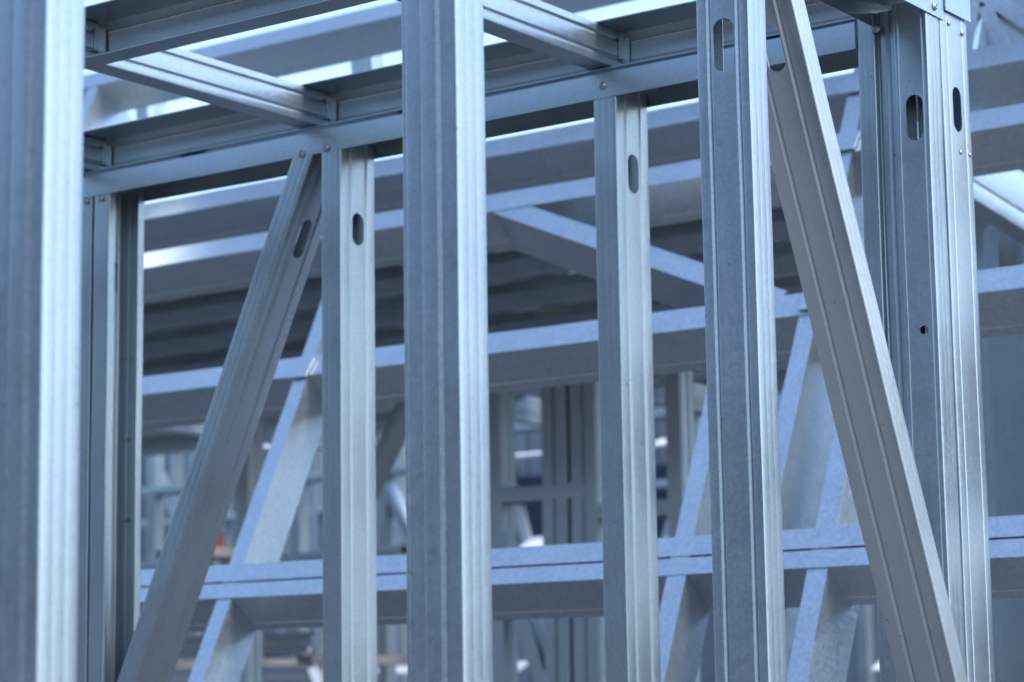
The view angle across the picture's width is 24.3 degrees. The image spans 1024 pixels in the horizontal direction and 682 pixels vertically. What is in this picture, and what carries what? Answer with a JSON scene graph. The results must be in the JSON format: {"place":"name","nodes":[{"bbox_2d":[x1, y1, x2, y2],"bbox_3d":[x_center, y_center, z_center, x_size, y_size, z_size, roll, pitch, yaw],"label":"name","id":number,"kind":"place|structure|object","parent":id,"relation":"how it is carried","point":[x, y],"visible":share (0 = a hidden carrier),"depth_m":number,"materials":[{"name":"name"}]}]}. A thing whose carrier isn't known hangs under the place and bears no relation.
{"place":"outdoors","nodes":[
{"label":"outdoors","id":0,"kind":"place"},
{"bbox_2d":[141,393,879,681],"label":"workshop building","id":1,"kind":"structure","parent":0,"point":[528,453],"depth_m":18.29,"materials":[{"name":"white"}]},
{"bbox_2d":[516,475,542,546],"bbox_3d":[0.176,1.346,18.335,0.383,0.610,0.040,-7,-11,36],"label":"window","id":2,"kind":"structure","parent":1,"relation":"in","point":[534,511],"depth_m":18.33,"materials":[{"name":"blue glass"}]},
{"bbox_2d":[656,464,666,499],"bbox_3d":[1.266,1.076,17.571,0.470,0.349,0.040,-7,-11,36],"label":"window","id":3,"kind":"structure","parent":1,"relation":"in","point":[661,470],"depth_m":17.66,"materials":[{"name":"blue glass"}]},
{"bbox_2d":[657,517,667,537],"bbox_3d":[1.239,1.451,17.537,0.411,0.356,0.040,-7,-11,36],"label":"window","id":4,"kind":"structure","parent":1,"relation":"in","point":[661,521],"depth_m":17.62,"materials":[{"name":"blue glass"}]},
{"bbox_2d":[84,0,944,203],"label":"sky","id":5,"kind":"structure","parent":0,"point":[635,6],"materials":[{"name":"white"}]},
{"label":"asphalt yard","id":6,"kind":"structure","parent":0,"visible":0},
{"bbox_2d":[156,530,234,634],"bbox_3d":[-1.535,2.173,12.073,0.400,2.418,0.400,-7,-11,36],"label":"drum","id":7,"kind":"object","parent":6,"relation":"on","point":[222,554],"visible":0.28,"depth_m":12.06,"materials":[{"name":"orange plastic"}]},
{"bbox_2d":[171,631,406,681],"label":"frame stack","id":8,"kind":"object","parent":6,"relation":"on","point":[284,669],"visible":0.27,"depth_m":10.85,"materials":[{"name":"metal"}]},
{"bbox_2d":[263,655,322,681],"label":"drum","id":9,"kind":"object","parent":6,"relation":"on","point":[289,656],"visible":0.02,"depth_m":13.60,"materials":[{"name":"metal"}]},
{"bbox_2d":[140,396,780,681],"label":"yard wall frame","id":10,"kind":"object","parent":6,"relation":"on","point":[391,505],"visible":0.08,"depth_m":13.31,"materials":[{"name":"metal"}]},
{"bbox_2d":[236,304,700,681],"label":"yard wall frame","id":11,"kind":"object","parent":6,"relation":"on","point":[567,493],"visible":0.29,"depth_m":8.06,"materials":[{"name":"metal"}]},
{"bbox_2d":[141,207,798,456],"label":"steel floor deck","id":12,"kind":"structure","parent":11,"relation":"on","point":[180,439],"depth_m":10.71,"materials":[{"name":"grey metal"}]},
{"bbox_2d":[140,0,1023,681],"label":"sloping roof frame","id":13,"kind":"object","parent":12,"relation":"attached to","point":[540,202],"visible":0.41,"depth_m":5.11,"materials":[{"name":"metal"}]},
{"bbox_2d":[83,0,633,130],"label":"sloping roof frame","id":14,"kind":"object","parent":13,"relation":"attached to","point":[364,39],"visible":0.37,"depth_m":6.22,"materials":[{"name":"metal"}]},
{"bbox_2d":[973,170,1023,681],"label":"broad rafter","id":15,"kind":"object","parent":13,"relation":"attached to","point":[999,203],"visible":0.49,"depth_m":5.40,"materials":[{"name":"metal"}]},
{"bbox_2d":[76,13,897,681],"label":"steel wall frame","id":16,"kind":"object","parent":6,"relation":"on","point":[326,195],"visible":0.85,"depth_m":4.00,"materials":[{"name":"metal"}]},
{"bbox_2d":[82,0,856,176],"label":"floor frame","id":17,"kind":"object","parent":16,"relation":"on","point":[138,41],"visible":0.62,"depth_m":3.75,"materials":[{"name":"metal"}]},
{"bbox_2d":[0,0,994,681],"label":"steel wall frame","id":18,"kind":"object","parent":6,"relation":"on","point":[908,414],"visible":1,"depth_m":2.88,"materials":[{"name":"metal"}]},
{"bbox_2d":[141,417,874,681],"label":"yard wall frame","id":19,"kind":"object","parent":6,"relation":"on","point":[865,640],"visible":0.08,"depth_m":16.60,"materials":[{"name":"metal"}]},
{"bbox_2d":[966,0,1023,681],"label":"cladding sheet","id":20,"kind":"object","parent":6,"relation":"on","point":[985,39],"visible":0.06,"depth_m":6.11,"materials":[{"name":"metal"}]}
]}

